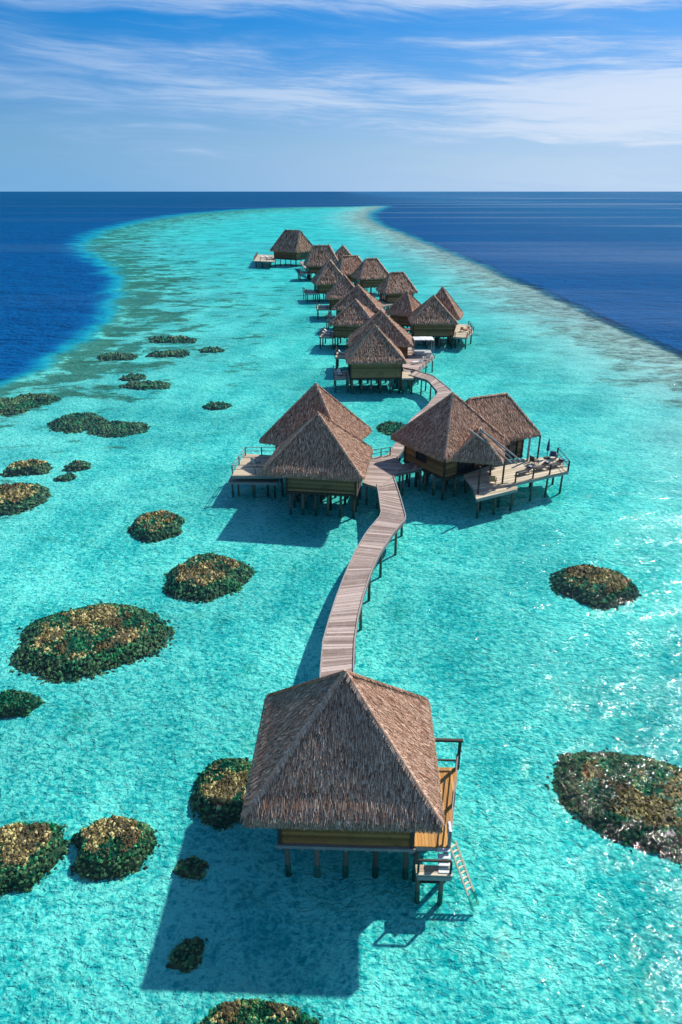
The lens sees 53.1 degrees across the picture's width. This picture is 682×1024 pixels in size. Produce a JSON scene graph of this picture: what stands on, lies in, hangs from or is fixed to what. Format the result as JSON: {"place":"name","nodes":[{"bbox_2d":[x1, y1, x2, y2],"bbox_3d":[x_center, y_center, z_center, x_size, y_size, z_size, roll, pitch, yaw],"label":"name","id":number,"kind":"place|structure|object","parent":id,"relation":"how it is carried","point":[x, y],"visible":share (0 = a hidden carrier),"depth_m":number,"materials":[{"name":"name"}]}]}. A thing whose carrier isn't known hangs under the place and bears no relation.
{"place":"outdoors","nodes":[
{"label":"outdoors","id":0,"kind":"place"},
{"bbox_2d":[0,192,681,1023],"bbox_3d":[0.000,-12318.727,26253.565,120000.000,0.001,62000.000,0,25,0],"label":"seabed","id":1,"kind":"structure","parent":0,"point":[578,290],"depth_m":61.90,"materials":[{"name":"teal sand"}]},
{"bbox_2d":[0,689,45,718],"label":"coral head","id":2,"kind":"object","parent":1,"relation":"on","point":[8,706],"visible":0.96,"depth_m":46.01},
{"bbox_2d":[0,482,51,516],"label":"coral head","id":3,"kind":"object","parent":1,"relation":"on","point":[11,495],"visible":0.95,"depth_m":76.65},
{"bbox_2d":[0,458,53,476],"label":"coral head","id":4,"kind":"object","parent":1,"relation":"on","point":[40,467],"visible":1,"depth_m":84.81},
{"bbox_2d":[0,392,61,416],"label":"coral head","id":5,"kind":"object","parent":1,"relation":"on","point":[22,401],"visible":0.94,"depth_m":111.78},
{"bbox_2d":[0,821,70,897],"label":"coral head","id":6,"kind":"object","parent":1,"relation":"on","point":[19,842],"visible":0.94,"depth_m":35.55},
{"bbox_2d":[53,472,76,481],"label":"coral head","id":7,"kind":"object","parent":1,"relation":"on","point":[65,479],"visible":0.88,"depth_m":82.99},
{"bbox_2d":[62,459,90,471],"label":"coral head","id":8,"kind":"object","parent":1,"relation":"on","point":[79,465],"visible":0.96,"depth_m":86.03},
{"bbox_2d":[46,412,107,433],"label":"coral head","id":9,"kind":"object","parent":1,"relation":"on","point":[80,426],"visible":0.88,"depth_m":102.28},
{"bbox_2d":[8,601,179,683],"bbox_3d":[-19.549,9.576,53.417,13.073,1.453,10.796,0,25,0],"label":"coral head","id":10,"kind":"object","parent":1,"relation":"on","point":[49,631],"visible":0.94,"depth_m":52.15},
{"bbox_2d":[70,814,160,883],"bbox_3d":[-12.208,17.619,36.321,5.010,1.281,4.051,0,25,0],"label":"coral head","id":11,"kind":"object","parent":1,"relation":"on","point":[128,834],"visible":0.98,"depth_m":35.77},
{"bbox_2d":[96,352,137,360],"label":"coral head","id":12,"kind":"object","parent":1,"relation":"on","point":[107,356],"visible":1,"depth_m":142.64},
{"bbox_2d":[86,420,151,437],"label":"coral head","id":13,"kind":"object","parent":1,"relation":"on","point":[134,430],"visible":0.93,"depth_m":99.48},
{"bbox_2d":[118,373,146,380],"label":"coral head","id":14,"kind":"object","parent":1,"relation":"on","point":[133,377],"visible":0.98,"depth_m":127.28},
{"bbox_2d":[118,380,170,390],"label":"coral head","id":15,"kind":"object","parent":1,"relation":"on","point":[146,383],"visible":0.94,"depth_m":122.04},
{"bbox_2d":[127,509,184,544],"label":"coral head","id":16,"kind":"object","parent":1,"relation":"on","point":[165,518],"visible":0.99,"depth_m":70.25},
{"bbox_2d":[145,349,189,357],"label":"coral head","id":17,"kind":"object","parent":1,"relation":"on","point":[159,354],"visible":0.97,"depth_m":145.06},
{"bbox_2d":[148,334,196,343],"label":"coral head","id":18,"kind":"object","parent":1,"relation":"on","point":[161,339],"visible":0.97,"depth_m":158.99},
{"bbox_2d":[165,936,206,972],"bbox_3d":[-7.125,20.297,31.405,1.733,0.654,1.655,0,25,0],"label":"coral head","id":19,"kind":"object","parent":1,"relation":"on","point":[189,949],"visible":0.97,"depth_m":31.16},
{"bbox_2d":[172,855,208,880],"bbox_3d":[-7.808,18.402,35.360,1.879,0.672,1.334,0,25,0],"label":"coral head","id":20,"kind":"object","parent":1,"relation":"on","point":[186,868],"visible":0.99,"depth_m":35.11},
{"bbox_2d":[161,552,256,603],"bbox_3d":[-12.207,5.668,61.756,8.198,1.487,8.346,13,28,26],"label":"coral head","id":21,"kind":"object","parent":1,"relation":"on","point":[189,569],"visible":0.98,"depth_m":60.73},
{"bbox_2d":[198,346,224,352],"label":"coral head","id":22,"kind":"object","parent":1,"relation":"on","point":[211,349],"visible":0.96,"depth_m":149.10},
{"bbox_2d":[202,401,231,409],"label":"coral head","id":23,"kind":"object","parent":1,"relation":"on","point":[215,405],"visible":0.88,"depth_m":110.29},
{"bbox_2d":[189,757,251,831],"bbox_3d":[-6.738,15.987,39.798,4.374,1.314,5.330,-9,27,-18],"label":"coral head","id":24,"kind":"object","parent":1,"relation":"on","point":[231,782],"visible":0.76,"depth_m":38.90},
{"bbox_2d":[193,997,320,1023],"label":"coral head","id":25,"kind":"object","parent":1,"relation":"on","point":[252,1009],"visible":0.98,"depth_m":28.45},
{"bbox_2d":[253,229,312,267],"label":"thatched villa","id":26,"kind":"object","parent":1,"relation":"on","point":[295,245],"visible":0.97,"depth_m":316.93,"materials":[{"name":"plant"}]},
{"bbox_2d":[228,383,372,518],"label":"thatched villa","id":27,"kind":"object","parent":1,"relation":"on","point":[315,434],"visible":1,"depth_m":72.55,"materials":[{"name":"plant"}]},
{"bbox_2d":[250,458,259,464],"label":"armchair","id":28,"kind":"object","parent":27,"relation":"on","point":[254,461],"visible":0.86,"depth_m":78.80,"materials":[{"name":"grey fabric"}]},
{"bbox_2d":[297,244,337,280],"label":"thatched villa","id":29,"kind":"object","parent":1,"relation":"on","point":[319,256],"visible":0.8,"depth_m":266.88,"materials":[{"name":"plant"}]},
{"bbox_2d":[303,259,342,302],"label":"thatched villa","id":30,"kind":"object","parent":1,"relation":"on","point":[327,277],"visible":0.73,"depth_m":214.55,"materials":[{"name":"plant"}]},
{"bbox_2d":[316,274,354,319],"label":"thatched villa","id":31,"kind":"object","parent":1,"relation":"on","point":[342,287],"visible":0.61,"depth_m":185.03,"materials":[{"name":"plant"}]},
{"bbox_2d":[335,245,351,259],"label":"thatched villa","id":32,"kind":"object","parent":1,"relation":"on","point":[342,250],"visible":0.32,"depth_m":285.18,"materials":[{"name":"plant"}]},
{"bbox_2d":[319,298,375,349],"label":"thatched villa","id":33,"kind":"object","parent":1,"relation":"on","point":[350,318],"visible":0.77,"depth_m":149.05,"materials":[{"name":"plant"}]},
{"bbox_2d":[335,255,364,288],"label":"thatched villa","id":34,"kind":"object","parent":1,"relation":"on","point":[347,265],"visible":0.46,"depth_m":240.38,"materials":[{"name":"plant"}]},
{"bbox_2d":[325,284,382,329],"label":"thatched villa","id":35,"kind":"object","parent":1,"relation":"on","point":[365,298],"visible":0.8,"depth_m":168.11,"materials":[{"name":"plant"}]},
{"bbox_2d":[299,261,414,381],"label":"boardwalk","id":36,"kind":"structure","parent":1,"relation":"on","point":[382,308],"depth_m":183.82,"materials":[{"name":"brown wood"}]},
{"bbox_2d":[240,669,478,908],"bbox_3d":[1.022,12.699,35.129,11.487,11.116,9.428,0,25,0],"label":"thatched villa","id":37,"kind":"object","parent":1,"relation":"on","point":[345,761],"visible":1,"depth_m":32.44,"materials":[{"name":"plant"}]},
{"bbox_2d":[447,821,451,839],"bbox_3d":[5.321,15.631,33.465,0.220,0.593,0.603,1,25,2],"label":"towel","id":38,"kind":"object","parent":37,"relation":"hanging from","point":[449,826],"visible":0.96,"depth_m":33.36,"materials":[{"name":"white fabric"}]},
{"bbox_2d":[320,447,405,676],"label":"boardwalk","id":39,"kind":"structure","parent":1,"relation":"on","point":[339,641],"depth_m":58.33,"materials":[{"name":"brown wood"}]},
{"bbox_2d":[350,258,388,294],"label":"thatched villa","id":40,"kind":"object","parent":1,"relation":"on","point":[370,273],"visible":0.84,"depth_m":227.90,"materials":[{"name":"plant"}]},
{"bbox_2d":[333,324,413,394],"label":"thatched villa","id":41,"kind":"object","parent":1,"relation":"on","point":[375,353],"visible":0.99,"depth_m":116.59,"materials":[{"name":"plant"}]},
{"bbox_2d":[335,310,412,370],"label":"thatched villa","id":42,"kind":"object","parent":1,"relation":"on","point":[398,335],"visible":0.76,"depth_m":129.32,"materials":[{"name":"plant"}]},
{"bbox_2d":[383,303,393,310],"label":"boardwalk","id":43,"kind":"structure","parent":1,"relation":"on","point":[387,305],"depth_m":192.84,"materials":[{"name":"brown wood"}]},
{"bbox_2d":[376,420,404,435],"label":"coral head","id":44,"kind":"object","parent":1,"relation":"on","point":[387,426],"visible":0.58,"depth_m":100.37},
{"bbox_2d":[375,271,417,309],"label":"thatched villa","id":45,"kind":"object","parent":1,"relation":"on","point":[393,287],"visible":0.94,"depth_m":196.09,"materials":[{"name":"plant"}]},
{"bbox_2d":[385,290,421,333],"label":"thatched villa","id":46,"kind":"object","parent":1,"relation":"on","point":[403,307],"visible":0.69,"depth_m":162.46,"materials":[{"name":"plant"}]},
{"bbox_2d":[397,462,423,495],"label":"boardwalk","id":47,"kind":"structure","parent":1,"relation":"on","point":[409,468],"depth_m":78.81,"materials":[{"name":"brown wood"}]},
{"bbox_2d":[402,352,434,384],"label":"terrace","id":48,"kind":"structure","parent":1,"relation":"on","point":[409,365],"depth_m":126.66,"materials":[{"name":"brown wood"}]},
{"bbox_2d":[412,336,434,355],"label":"canopy bed","id":49,"kind":"object","parent":48,"relation":"on","point":[422,352],"visible":0.99,"depth_m":131.52,"materials":[{"name":"white fabric"}]},
{"bbox_2d":[387,370,450,463],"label":"boardwalk","id":50,"kind":"structure","parent":1,"relation":"on","point":[441,389],"depth_m":108.88,"materials":[{"name":"brown wood"}]},
{"bbox_2d":[408,287,473,348],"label":"thatched villa","id":51,"kind":"object","parent":1,"relation":"on","point":[438,315],"visible":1,"depth_m":150.97,"materials":[{"name":"plant"}]},
{"bbox_2d":[390,392,569,518],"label":"thatched villa","id":52,"kind":"object","parent":1,"relation":"on","point":[477,441],"visible":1,"depth_m":77.24,"materials":[{"name":"plant"}]},
{"bbox_2d":[415,451,426,462],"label":"window","id":53,"kind":"structure","parent":52,"relation":"in","point":[421,457],"depth_m":78.72,"materials":[{"name":"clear glass"}]},
{"bbox_2d":[456,462,474,473],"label":"door","id":54,"kind":"structure","parent":52,"relation":"in","point":[461,467],"depth_m":77.67,"materials":[{"name":"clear glass"}]},
{"bbox_2d":[488,475,496,484],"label":"armchair","id":55,"kind":"object","parent":52,"relation":"on","point":[492,478],"visible":1,"depth_m":73.93,"materials":[{"name":"beige fabric"}]},
{"bbox_2d":[505,440,518,457],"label":"door","id":56,"kind":"structure","parent":52,"relation":"in","point":[513,447],"depth_m":81.82,"materials":[{"name":"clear glass"}]},
{"bbox_2d":[516,465,532,475],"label":"sun lounger","id":57,"kind":"object","parent":52,"relation":"on","point":[527,471],"visible":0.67,"depth_m":76.76,"materials":[{"name":"fabric"}]},
{"bbox_2d":[529,455,538,464],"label":"armchair","id":58,"kind":"object","parent":52,"relation":"on","point":[532,459],"visible":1,"depth_m":79.38,"materials":[{"name":"fabric"}]},
{"bbox_2d":[533,460,549,471],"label":"sun lounger","id":59,"kind":"object","parent":52,"relation":"on","point":[544,463],"visible":0.83,"depth_m":78.04,"materials":[{"name":"fabric"}]},
{"bbox_2d":[544,438,549,458],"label":"folded parasol","id":60,"kind":"object","parent":52,"relation":"on","point":[547,450],"visible":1,"depth_m":80.87,"materials":[{"name":"blue fabric"}]},
{"bbox_2d":[549,451,557,457],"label":"armchair","id":61,"kind":"object","parent":52,"relation":"on","point":[553,454],"visible":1,"depth_m":80.92,"materials":[{"name":"blue fabric"}]},
{"bbox_2d":[548,458,564,468],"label":"sun lounger","id":62,"kind":"object","parent":52,"relation":"on","point":[558,461],"visible":0.88,"depth_m":78.80,"materials":[{"name":"fabric"}]},
{"bbox_2d":[548,564,643,610],"bbox_3d":[22.587,6.210,60.458,8.153,1.539,7.596,0,25,0],"label":"coral head","id":63,"kind":"object","parent":1,"relation":"on","point":[614,583],"visible":0.95,"depth_m":59.43},
{"bbox_2d":[545,748,681,867],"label":"coral head","id":64,"kind":"object","parent":1,"relation":"on","point":[660,807],"visible":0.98,"depth_m":38.79},
{"bbox_2d":[0,214,681,1023],"bbox_3d":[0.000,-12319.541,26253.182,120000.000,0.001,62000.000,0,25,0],"label":"water","id":65,"kind":"structure","parent":0,"point":[628,886],"depth_m":45.60,"materials":[{"name":"teal liquid"}]},
{"bbox_2d":[0,0,681,191],"label":"sky","id":66,"kind":"structure","parent":0,"point":[96,95],"materials":[{"name":"blue"}]}
]}

